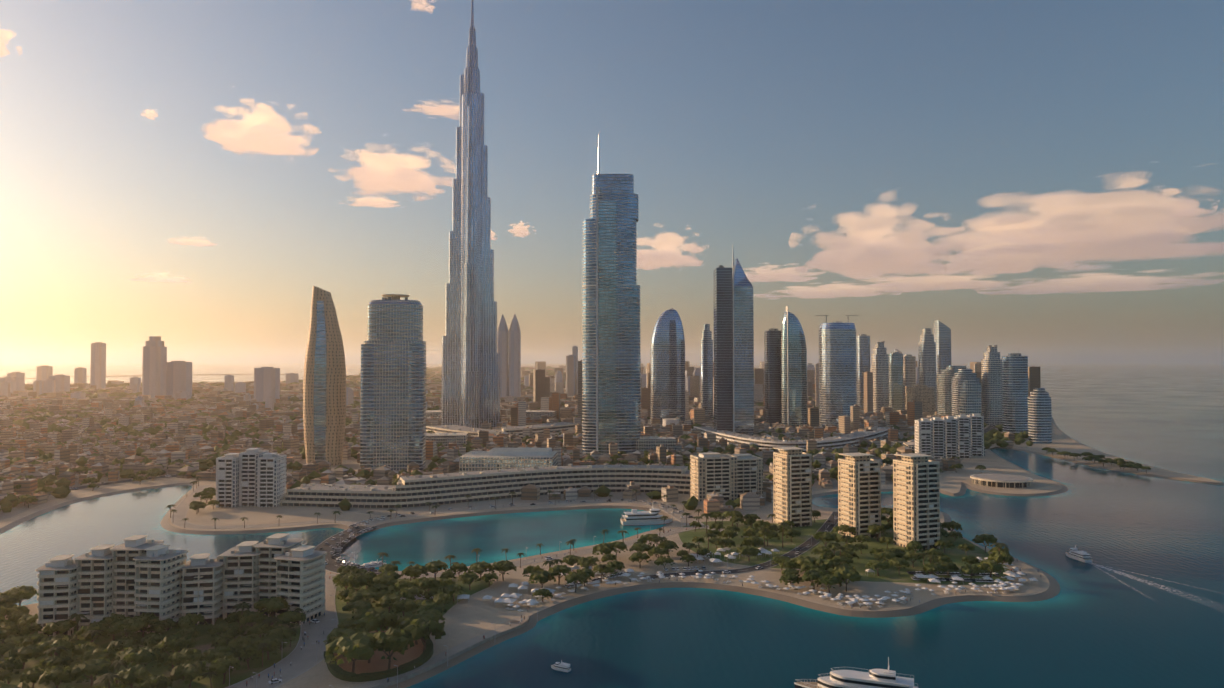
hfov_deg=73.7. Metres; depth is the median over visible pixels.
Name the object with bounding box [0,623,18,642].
tree
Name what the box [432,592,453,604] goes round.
tree
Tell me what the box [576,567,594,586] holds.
tree
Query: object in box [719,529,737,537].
tree
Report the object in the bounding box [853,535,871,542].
tree
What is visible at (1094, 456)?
tree
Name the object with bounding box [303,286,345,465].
tower sail
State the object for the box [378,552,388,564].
palm
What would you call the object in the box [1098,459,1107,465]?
tree
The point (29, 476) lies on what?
tree
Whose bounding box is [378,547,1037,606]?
beach umbrellas
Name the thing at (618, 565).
tree
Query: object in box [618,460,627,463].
tree
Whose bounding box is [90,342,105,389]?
tower
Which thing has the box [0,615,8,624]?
tree
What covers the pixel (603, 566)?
palm
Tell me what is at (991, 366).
tower
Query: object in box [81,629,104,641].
palm
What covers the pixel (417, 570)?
tree
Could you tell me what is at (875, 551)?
tree
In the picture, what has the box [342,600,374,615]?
tree
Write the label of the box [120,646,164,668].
tree
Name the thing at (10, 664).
tree
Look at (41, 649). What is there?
tree
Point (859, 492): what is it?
beach tower
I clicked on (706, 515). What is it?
palm
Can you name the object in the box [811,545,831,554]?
tree
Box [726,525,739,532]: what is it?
tree
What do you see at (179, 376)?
building
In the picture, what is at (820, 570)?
tree
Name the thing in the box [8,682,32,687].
tree
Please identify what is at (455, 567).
tree
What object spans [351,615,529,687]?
beach
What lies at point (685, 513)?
palm
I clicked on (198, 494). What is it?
tree
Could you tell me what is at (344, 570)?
tree
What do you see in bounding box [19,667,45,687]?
tree
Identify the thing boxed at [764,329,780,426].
grey tower slab
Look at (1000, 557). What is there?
tree
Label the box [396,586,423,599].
tree
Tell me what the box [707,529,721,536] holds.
tree
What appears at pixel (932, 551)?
tree
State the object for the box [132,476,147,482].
tree
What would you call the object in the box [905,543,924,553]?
tree
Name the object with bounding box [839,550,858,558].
tree
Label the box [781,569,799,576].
tree
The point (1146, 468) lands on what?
tree
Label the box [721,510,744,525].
tree
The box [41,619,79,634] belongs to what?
tree
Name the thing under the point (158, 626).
tree
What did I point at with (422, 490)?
terraced mall
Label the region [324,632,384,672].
tree
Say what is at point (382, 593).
tree
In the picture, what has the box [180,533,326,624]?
apartments
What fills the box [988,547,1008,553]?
tree
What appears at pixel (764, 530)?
palm
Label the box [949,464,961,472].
tree
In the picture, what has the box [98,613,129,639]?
tree
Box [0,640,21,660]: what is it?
tree
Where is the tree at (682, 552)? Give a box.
[677,549,687,555]
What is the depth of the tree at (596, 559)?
458.67 m
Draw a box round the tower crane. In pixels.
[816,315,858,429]
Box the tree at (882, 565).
[865,560,889,575]
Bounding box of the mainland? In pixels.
[0,363,1035,520]
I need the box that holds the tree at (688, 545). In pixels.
[682,542,694,552]
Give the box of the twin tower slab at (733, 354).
[713,249,753,435]
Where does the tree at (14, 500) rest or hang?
on the mainland
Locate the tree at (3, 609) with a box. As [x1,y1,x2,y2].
[0,606,8,617]
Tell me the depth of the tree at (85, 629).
326.97 m
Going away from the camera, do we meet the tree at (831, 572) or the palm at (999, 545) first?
the tree at (831, 572)
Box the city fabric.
[0,360,1040,512]
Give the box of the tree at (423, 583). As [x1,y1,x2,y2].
[414,577,441,591]
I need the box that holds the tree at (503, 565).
[489,560,516,580]
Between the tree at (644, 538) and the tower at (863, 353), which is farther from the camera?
the tower at (863, 353)
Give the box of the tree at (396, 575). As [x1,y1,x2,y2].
[378,570,400,578]
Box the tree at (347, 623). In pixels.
[336,618,359,629]
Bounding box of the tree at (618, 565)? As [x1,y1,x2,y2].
[607,560,624,572]
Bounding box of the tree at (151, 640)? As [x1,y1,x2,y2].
[140,632,167,647]
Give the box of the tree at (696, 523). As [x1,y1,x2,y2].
[690,521,701,530]
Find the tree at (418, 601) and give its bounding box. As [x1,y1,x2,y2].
[413,599,427,610]
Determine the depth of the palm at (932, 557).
441.61 m
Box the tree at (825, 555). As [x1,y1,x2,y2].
[819,552,834,559]
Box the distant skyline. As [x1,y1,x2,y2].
[0,346,918,409]
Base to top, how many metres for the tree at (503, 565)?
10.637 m
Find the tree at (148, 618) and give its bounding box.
[131,612,160,636]
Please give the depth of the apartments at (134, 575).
350.42 m
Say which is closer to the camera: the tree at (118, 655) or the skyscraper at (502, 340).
the tree at (118, 655)
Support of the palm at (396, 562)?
on the ground at (470, 619)
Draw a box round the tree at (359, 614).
[352,608,374,619]
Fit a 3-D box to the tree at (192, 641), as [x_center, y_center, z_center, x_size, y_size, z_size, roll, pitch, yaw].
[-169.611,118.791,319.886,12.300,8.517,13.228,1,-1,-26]
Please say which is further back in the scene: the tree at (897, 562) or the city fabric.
the city fabric
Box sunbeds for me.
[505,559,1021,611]
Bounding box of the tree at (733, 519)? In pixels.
[730,516,743,526]
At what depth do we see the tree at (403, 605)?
362.69 m
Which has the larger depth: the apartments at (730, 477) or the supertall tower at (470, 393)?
the supertall tower at (470, 393)
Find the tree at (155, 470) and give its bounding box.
[147,468,162,477]
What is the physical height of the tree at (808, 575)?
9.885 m
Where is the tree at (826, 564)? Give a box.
[815,558,838,572]
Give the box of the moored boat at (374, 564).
[363,562,381,567]
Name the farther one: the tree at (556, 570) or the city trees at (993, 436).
the city trees at (993, 436)
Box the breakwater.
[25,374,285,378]
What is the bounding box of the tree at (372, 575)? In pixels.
[362,571,376,589]
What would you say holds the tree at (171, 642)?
on the park ground at (204, 641)
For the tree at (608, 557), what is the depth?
456.26 m
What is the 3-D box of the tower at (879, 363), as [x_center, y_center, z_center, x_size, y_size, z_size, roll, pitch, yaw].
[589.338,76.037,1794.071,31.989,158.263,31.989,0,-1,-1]
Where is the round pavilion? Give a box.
[970,473,1032,487]
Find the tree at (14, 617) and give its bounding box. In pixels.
[7,612,29,623]
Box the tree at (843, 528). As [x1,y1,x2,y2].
[833,524,855,534]
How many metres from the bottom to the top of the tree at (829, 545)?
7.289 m
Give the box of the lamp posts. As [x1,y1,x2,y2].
[229,497,825,687]
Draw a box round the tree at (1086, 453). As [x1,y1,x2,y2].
[1080,452,1092,455]
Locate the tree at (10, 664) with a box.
[0,657,22,683]
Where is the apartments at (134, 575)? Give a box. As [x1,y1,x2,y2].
[36,535,188,635]
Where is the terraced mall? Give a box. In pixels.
[281,464,689,507]
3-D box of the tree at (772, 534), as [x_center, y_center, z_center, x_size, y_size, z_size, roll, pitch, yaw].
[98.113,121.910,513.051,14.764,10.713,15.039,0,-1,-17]
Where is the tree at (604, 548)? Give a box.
[592,543,615,554]
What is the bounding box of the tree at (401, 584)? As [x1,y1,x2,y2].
[391,580,413,597]
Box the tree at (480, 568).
[468,561,494,580]
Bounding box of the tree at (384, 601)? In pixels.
[375,593,400,611]
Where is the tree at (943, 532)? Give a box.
[940,528,947,536]
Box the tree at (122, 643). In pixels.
[107,637,139,652]
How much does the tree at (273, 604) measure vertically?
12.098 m
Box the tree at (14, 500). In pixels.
[9,499,17,504]
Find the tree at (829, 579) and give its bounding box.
[815,574,841,592]
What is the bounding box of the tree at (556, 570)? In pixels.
[548,565,571,584]
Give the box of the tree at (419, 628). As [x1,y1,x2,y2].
[404,618,445,651]
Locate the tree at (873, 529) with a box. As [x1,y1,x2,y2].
[867,524,886,541]
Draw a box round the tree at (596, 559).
[586,556,600,566]
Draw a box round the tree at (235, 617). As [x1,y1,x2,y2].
[225,610,249,627]
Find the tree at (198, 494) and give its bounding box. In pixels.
[193,491,208,497]
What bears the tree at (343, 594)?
on the ground at (470, 619)
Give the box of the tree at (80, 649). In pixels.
[72,642,101,660]
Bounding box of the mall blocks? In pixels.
[426,410,984,471]
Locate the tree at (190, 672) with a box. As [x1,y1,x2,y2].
[170,661,210,687]
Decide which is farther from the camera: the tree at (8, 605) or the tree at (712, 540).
the tree at (712, 540)
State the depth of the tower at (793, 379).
1422.97 m
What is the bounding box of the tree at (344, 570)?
[337,565,356,573]
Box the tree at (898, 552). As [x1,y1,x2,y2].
[882,547,904,557]
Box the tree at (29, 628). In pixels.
[18,623,42,636]
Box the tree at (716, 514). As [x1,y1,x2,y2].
[708,511,721,521]
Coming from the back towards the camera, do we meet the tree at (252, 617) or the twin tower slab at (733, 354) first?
the twin tower slab at (733, 354)
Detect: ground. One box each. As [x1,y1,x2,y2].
[0,381,1223,687]
[0,615,300,687]
[335,577,492,635]
[678,519,1009,584]
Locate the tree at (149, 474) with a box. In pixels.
[146,472,160,480]
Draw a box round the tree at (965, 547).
[957,543,974,555]
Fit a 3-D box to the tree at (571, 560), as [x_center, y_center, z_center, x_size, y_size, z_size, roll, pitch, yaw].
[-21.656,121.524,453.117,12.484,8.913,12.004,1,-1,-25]
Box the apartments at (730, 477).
[690,452,762,500]
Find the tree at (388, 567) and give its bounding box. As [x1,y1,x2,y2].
[378,563,397,572]
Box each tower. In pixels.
[0,376,21,382]
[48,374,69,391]
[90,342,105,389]
[142,336,166,397]
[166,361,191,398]
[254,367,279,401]
[441,0,499,427]
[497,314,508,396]
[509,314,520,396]
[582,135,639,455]
[650,308,684,423]
[700,324,712,420]
[773,447,811,527]
[781,306,806,427]
[838,453,880,537]
[856,334,869,408]
[871,343,888,411]
[888,352,903,411]
[893,453,939,550]
[903,354,915,409]
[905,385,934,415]
[937,366,965,415]
[951,369,979,415]
[958,380,980,415]
[981,347,1001,424]
[1002,353,1027,433]
[1028,388,1051,442]
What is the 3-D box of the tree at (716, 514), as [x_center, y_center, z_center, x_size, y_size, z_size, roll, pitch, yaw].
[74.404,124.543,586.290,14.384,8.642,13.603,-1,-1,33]
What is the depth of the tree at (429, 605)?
356.83 m
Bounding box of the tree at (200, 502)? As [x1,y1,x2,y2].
[190,501,206,512]
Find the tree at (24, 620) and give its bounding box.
[14,614,37,627]
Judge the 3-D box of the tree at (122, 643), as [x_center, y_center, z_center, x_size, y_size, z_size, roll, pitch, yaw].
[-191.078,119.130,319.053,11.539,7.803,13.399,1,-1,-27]
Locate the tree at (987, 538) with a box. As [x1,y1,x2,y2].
[972,534,997,552]
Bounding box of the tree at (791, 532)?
[783,529,800,541]
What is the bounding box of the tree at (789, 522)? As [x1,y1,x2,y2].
[784,520,794,526]
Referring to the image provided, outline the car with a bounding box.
[268,678,281,683]
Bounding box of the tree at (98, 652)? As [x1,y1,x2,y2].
[75,647,114,664]
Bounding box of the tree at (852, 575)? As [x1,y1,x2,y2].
[834,568,860,591]
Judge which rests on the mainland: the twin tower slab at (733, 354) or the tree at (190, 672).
the twin tower slab at (733, 354)
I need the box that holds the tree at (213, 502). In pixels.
[207,500,219,508]
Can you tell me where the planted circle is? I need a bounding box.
[333,631,423,673]
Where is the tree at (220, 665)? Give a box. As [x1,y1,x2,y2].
[209,656,240,683]
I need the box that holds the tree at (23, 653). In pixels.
[3,644,37,668]
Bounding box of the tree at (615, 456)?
[610,455,621,459]
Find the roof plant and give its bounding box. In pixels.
[382,265,1018,355]
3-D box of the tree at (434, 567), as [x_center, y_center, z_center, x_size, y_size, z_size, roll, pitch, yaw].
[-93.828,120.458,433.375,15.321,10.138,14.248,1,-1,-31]
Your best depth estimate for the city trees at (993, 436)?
1126.18 m
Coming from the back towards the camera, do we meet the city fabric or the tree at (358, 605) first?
the city fabric
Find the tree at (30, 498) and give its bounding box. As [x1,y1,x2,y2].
[18,495,37,507]
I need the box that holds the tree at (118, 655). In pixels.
[111,647,136,666]
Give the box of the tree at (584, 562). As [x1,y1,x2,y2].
[577,557,597,567]
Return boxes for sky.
[0,0,1223,362]
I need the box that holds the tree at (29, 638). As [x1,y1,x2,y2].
[20,633,48,645]
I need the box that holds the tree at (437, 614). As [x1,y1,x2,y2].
[418,609,445,623]
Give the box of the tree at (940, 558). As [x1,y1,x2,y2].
[928,554,951,563]
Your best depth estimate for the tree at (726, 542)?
494.02 m
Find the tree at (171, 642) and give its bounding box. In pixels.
[153,633,194,667]
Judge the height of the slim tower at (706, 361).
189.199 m
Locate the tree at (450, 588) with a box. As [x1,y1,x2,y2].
[443,583,464,600]
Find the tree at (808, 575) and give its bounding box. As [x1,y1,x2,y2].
[800,570,824,589]
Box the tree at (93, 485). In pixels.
[87,483,98,490]
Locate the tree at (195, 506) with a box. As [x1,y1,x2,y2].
[189,503,204,513]
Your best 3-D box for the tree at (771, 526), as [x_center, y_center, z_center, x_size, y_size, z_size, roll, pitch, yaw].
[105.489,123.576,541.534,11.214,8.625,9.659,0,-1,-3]
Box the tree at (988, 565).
[978,559,1003,577]
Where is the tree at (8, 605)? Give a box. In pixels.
[0,602,17,609]
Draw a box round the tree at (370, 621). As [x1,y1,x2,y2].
[357,610,397,631]
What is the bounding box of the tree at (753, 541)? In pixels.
[740,536,763,546]
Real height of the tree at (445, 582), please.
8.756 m
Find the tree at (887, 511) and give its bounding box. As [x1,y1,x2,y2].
[881,507,892,521]
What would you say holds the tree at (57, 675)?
on the park ground at (204, 641)
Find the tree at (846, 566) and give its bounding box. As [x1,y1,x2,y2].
[837,564,858,581]
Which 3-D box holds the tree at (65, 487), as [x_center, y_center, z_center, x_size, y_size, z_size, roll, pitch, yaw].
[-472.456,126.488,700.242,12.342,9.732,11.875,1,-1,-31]
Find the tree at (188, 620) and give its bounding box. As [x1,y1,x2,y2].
[176,612,206,628]
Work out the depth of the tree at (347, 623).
342.95 m
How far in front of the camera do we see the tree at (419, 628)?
320.15 m
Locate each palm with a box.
[44,646,69,655]
[67,613,86,639]
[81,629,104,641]
[94,672,122,687]
[108,659,131,683]
[164,504,174,517]
[201,672,217,687]
[233,602,251,627]
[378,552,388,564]
[390,561,401,565]
[444,555,455,566]
[471,548,481,562]
[516,553,526,567]
[542,561,554,580]
[552,559,563,579]
[565,541,575,554]
[597,564,606,582]
[652,537,663,555]
[682,512,690,525]
[699,513,712,532]
[703,533,713,548]
[759,529,769,546]
[777,522,789,547]
[832,545,846,562]
[839,535,849,542]
[915,552,929,571]
[923,554,937,573]
[990,542,1010,550]
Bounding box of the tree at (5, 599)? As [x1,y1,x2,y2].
[0,594,20,604]
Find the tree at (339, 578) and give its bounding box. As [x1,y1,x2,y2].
[332,573,358,589]
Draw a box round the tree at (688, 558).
[680,554,696,566]
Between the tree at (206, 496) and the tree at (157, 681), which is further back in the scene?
the tree at (206, 496)
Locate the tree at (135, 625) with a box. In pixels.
[106,618,147,637]
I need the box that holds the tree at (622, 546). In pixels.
[608,541,627,557]
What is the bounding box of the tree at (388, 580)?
[368,574,397,585]
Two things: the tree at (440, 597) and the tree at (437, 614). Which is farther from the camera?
the tree at (440, 597)
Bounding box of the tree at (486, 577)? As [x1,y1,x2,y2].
[480,573,497,586]
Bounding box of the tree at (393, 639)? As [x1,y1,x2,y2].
[370,627,413,669]
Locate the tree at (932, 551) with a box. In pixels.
[925,548,945,563]
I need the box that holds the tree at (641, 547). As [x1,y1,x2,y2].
[629,543,650,559]
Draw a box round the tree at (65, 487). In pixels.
[54,485,69,490]
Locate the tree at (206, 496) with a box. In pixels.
[200,494,212,503]
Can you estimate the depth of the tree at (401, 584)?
393.66 m
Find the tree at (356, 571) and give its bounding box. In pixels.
[349,568,366,573]
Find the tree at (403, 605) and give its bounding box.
[390,599,415,615]
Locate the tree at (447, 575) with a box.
[440,570,455,579]
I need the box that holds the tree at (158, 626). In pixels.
[147,618,177,633]
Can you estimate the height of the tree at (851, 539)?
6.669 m
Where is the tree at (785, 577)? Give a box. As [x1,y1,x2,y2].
[779,573,800,587]
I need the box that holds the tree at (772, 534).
[755,529,779,545]
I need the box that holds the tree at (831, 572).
[828,566,849,586]
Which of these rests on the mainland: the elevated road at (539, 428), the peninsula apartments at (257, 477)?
the elevated road at (539, 428)
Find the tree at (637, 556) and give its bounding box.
[629,552,650,567]
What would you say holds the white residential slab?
on the mainland
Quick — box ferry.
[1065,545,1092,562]
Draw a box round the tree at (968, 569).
[961,564,981,577]
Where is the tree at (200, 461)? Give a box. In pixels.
[195,459,209,464]
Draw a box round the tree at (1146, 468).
[1141,466,1150,472]
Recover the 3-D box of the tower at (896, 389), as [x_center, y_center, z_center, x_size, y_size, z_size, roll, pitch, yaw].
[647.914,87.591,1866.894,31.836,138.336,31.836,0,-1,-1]
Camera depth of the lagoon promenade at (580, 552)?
491.36 m
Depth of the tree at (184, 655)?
295.96 m
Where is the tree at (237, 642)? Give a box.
[225,636,251,659]
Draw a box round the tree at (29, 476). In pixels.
[24,475,36,478]
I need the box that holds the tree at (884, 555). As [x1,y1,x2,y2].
[874,551,895,562]
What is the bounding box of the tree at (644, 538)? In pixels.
[637,534,660,545]
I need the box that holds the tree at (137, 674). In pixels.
[112,664,150,687]
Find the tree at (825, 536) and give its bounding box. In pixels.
[813,531,838,546]
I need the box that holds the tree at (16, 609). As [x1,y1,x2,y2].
[4,605,29,616]
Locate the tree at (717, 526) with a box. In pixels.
[709,523,724,529]
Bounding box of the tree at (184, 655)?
[163,648,203,679]
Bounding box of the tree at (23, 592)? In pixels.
[3,585,38,604]
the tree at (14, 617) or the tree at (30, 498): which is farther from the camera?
the tree at (30, 498)
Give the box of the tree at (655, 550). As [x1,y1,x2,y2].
[648,546,669,557]
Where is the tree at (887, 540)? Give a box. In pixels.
[880,537,895,548]
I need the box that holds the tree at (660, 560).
[654,556,674,570]
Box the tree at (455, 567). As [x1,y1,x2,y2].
[449,563,467,574]
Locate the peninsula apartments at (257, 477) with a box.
[216,448,286,507]
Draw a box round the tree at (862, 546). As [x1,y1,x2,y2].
[855,543,867,553]
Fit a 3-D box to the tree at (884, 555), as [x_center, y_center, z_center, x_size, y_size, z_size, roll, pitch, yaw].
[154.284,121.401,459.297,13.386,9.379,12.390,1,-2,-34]
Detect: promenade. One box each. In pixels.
[225,574,338,687]
[348,500,703,526]
[368,525,723,578]
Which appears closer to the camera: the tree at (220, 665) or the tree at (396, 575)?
the tree at (220, 665)
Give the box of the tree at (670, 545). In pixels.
[657,541,678,555]
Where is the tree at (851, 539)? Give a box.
[838,537,855,543]
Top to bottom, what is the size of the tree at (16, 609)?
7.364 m
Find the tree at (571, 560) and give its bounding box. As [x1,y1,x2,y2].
[562,554,581,570]
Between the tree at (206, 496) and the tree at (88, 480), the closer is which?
the tree at (206, 496)
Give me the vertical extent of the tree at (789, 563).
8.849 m
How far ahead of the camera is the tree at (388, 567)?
431.84 m
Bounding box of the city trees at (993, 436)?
[0,366,1032,512]
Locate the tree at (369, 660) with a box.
[359,630,385,662]
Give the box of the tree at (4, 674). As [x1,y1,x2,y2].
[0,667,12,683]
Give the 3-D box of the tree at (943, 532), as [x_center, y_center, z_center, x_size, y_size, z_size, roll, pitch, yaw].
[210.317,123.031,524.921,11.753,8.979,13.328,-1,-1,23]
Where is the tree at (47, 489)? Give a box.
[34,486,54,493]
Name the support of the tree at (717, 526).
on the park ground at (955, 555)
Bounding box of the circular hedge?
[324,636,432,681]
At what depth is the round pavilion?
761.38 m
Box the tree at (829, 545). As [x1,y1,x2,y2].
[827,543,840,554]
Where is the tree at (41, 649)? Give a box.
[31,638,73,656]
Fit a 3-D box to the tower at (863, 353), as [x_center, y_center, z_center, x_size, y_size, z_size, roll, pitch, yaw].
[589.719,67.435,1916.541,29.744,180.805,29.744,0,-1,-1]
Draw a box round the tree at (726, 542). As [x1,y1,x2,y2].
[715,538,735,552]
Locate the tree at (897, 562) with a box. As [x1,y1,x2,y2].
[889,557,909,574]
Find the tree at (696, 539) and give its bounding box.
[692,536,704,547]
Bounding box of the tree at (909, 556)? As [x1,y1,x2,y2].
[902,551,924,567]
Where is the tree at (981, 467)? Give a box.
[975,465,986,469]
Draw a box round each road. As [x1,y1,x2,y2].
[47,425,995,494]
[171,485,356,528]
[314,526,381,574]
[640,512,837,579]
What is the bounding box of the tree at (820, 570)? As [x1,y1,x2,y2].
[810,568,827,586]
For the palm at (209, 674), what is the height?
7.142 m
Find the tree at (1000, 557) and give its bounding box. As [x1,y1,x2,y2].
[988,550,1013,564]
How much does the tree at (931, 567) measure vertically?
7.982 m
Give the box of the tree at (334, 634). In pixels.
[322,627,360,656]
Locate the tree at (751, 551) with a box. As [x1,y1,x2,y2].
[736,545,760,561]
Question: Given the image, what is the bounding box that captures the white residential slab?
[915,414,983,458]
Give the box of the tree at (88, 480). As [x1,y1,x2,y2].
[80,477,99,484]
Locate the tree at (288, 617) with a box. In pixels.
[273,611,306,627]
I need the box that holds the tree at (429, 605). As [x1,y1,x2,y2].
[411,601,446,615]
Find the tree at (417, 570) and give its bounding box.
[400,564,428,580]
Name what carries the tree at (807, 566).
on the ground at (470, 619)
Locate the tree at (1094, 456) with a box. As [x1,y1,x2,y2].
[1088,455,1099,462]
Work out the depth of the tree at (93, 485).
730.37 m
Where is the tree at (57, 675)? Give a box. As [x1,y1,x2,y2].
[38,665,75,687]
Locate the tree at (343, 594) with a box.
[337,589,354,603]
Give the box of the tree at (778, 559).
[771,556,790,569]
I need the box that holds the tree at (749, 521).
[744,518,755,526]
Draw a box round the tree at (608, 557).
[601,553,617,562]
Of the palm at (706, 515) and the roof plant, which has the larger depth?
the roof plant
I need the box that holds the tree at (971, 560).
[962,556,979,565]
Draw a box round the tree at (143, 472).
[136,470,147,475]
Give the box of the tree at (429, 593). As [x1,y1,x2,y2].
[422,589,442,602]
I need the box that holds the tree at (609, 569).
[593,564,616,578]
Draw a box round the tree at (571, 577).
[565,571,586,591]
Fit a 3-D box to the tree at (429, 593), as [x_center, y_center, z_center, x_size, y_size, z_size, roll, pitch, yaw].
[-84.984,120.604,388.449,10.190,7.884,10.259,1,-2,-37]
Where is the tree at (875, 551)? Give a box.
[870,548,883,560]
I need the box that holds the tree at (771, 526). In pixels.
[763,523,779,531]
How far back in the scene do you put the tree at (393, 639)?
304.06 m
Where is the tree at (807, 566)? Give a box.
[800,562,819,580]
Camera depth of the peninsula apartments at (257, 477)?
652.92 m
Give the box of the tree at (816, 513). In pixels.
[812,510,820,522]
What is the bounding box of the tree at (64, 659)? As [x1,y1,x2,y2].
[35,652,73,670]
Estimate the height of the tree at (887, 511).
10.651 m
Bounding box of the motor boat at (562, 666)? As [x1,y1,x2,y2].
[551,660,570,671]
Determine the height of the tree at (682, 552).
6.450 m
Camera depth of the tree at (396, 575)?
416.50 m
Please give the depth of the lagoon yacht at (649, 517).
587.78 m
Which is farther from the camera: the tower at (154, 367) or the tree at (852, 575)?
the tower at (154, 367)
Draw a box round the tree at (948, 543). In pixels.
[934,539,954,552]
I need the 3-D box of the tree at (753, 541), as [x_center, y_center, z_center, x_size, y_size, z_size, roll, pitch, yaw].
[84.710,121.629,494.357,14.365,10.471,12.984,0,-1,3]
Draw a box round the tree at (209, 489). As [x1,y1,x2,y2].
[202,487,215,491]
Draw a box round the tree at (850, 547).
[843,543,857,550]
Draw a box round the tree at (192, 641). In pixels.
[172,635,196,652]
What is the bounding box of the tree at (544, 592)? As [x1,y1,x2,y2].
[532,588,552,601]
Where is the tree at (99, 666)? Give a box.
[69,657,114,686]
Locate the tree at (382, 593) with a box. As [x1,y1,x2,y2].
[373,590,392,600]
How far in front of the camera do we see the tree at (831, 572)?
421.54 m
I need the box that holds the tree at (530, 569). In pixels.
[522,565,543,582]
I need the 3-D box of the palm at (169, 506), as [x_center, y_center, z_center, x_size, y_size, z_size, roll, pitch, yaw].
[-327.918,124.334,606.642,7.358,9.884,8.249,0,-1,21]
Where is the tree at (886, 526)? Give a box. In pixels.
[881,524,889,534]
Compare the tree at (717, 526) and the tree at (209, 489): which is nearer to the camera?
the tree at (717, 526)
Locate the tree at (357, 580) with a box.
[341,573,373,590]
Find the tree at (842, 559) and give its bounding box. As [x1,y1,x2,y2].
[831,555,852,564]
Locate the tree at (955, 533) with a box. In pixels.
[948,531,962,540]
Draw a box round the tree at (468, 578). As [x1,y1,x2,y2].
[458,572,480,589]
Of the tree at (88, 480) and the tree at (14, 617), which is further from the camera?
the tree at (88, 480)
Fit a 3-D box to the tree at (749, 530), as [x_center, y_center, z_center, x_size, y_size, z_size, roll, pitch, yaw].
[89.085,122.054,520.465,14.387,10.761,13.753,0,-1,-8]
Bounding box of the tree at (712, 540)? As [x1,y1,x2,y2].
[709,537,720,547]
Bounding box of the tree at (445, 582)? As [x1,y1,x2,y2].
[435,578,455,588]
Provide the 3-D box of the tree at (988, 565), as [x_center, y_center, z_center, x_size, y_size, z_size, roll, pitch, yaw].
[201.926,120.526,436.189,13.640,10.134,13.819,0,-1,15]
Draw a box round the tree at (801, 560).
[791,555,815,571]
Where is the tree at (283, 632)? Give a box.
[266,625,296,649]
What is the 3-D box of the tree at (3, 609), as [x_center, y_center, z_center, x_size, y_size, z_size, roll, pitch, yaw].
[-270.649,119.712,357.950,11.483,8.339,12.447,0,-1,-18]
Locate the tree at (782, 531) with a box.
[779,526,793,535]
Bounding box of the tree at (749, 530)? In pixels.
[741,526,759,537]
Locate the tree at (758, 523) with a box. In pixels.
[752,520,770,528]
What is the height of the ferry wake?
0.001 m
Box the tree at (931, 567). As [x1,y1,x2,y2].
[921,563,946,574]
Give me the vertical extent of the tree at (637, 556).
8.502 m
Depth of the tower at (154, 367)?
2499.37 m
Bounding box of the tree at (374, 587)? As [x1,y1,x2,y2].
[366,583,388,591]
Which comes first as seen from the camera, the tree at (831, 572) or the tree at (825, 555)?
the tree at (831, 572)
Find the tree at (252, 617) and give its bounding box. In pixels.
[239,611,265,628]
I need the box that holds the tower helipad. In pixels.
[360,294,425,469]
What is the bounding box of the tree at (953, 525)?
[941,521,961,536]
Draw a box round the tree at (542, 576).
[528,570,555,588]
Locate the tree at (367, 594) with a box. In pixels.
[344,589,378,603]
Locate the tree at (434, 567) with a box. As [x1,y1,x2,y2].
[425,560,449,578]
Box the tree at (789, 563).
[778,559,800,570]
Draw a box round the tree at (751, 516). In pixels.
[744,514,760,519]
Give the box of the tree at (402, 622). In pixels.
[394,613,434,644]
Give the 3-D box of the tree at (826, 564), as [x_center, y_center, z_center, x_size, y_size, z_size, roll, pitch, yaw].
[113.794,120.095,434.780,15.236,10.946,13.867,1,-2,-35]
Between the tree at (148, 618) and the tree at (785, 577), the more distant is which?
the tree at (785, 577)
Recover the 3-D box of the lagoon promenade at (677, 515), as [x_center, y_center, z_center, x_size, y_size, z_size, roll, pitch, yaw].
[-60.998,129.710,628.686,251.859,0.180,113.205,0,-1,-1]
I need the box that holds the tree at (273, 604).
[253,597,290,624]
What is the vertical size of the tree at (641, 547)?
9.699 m
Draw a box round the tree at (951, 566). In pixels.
[939,561,958,576]
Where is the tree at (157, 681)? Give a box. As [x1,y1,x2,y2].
[139,674,172,687]
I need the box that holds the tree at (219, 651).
[200,645,237,662]
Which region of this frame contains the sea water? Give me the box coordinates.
[0,383,1223,687]
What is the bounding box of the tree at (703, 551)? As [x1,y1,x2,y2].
[696,547,711,560]
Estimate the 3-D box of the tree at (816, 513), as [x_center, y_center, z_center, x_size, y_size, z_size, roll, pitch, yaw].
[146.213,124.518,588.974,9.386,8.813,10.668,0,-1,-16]
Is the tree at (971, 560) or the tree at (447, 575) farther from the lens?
the tree at (971, 560)
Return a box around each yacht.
[620,504,672,525]
[794,657,917,687]
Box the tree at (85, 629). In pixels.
[73,623,108,643]
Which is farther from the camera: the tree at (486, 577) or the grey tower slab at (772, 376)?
the grey tower slab at (772, 376)
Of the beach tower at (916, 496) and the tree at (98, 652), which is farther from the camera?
the beach tower at (916, 496)
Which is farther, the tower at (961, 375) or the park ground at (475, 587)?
the tower at (961, 375)
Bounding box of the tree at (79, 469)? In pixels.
[72,467,87,473]
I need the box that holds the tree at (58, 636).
[37,634,74,654]

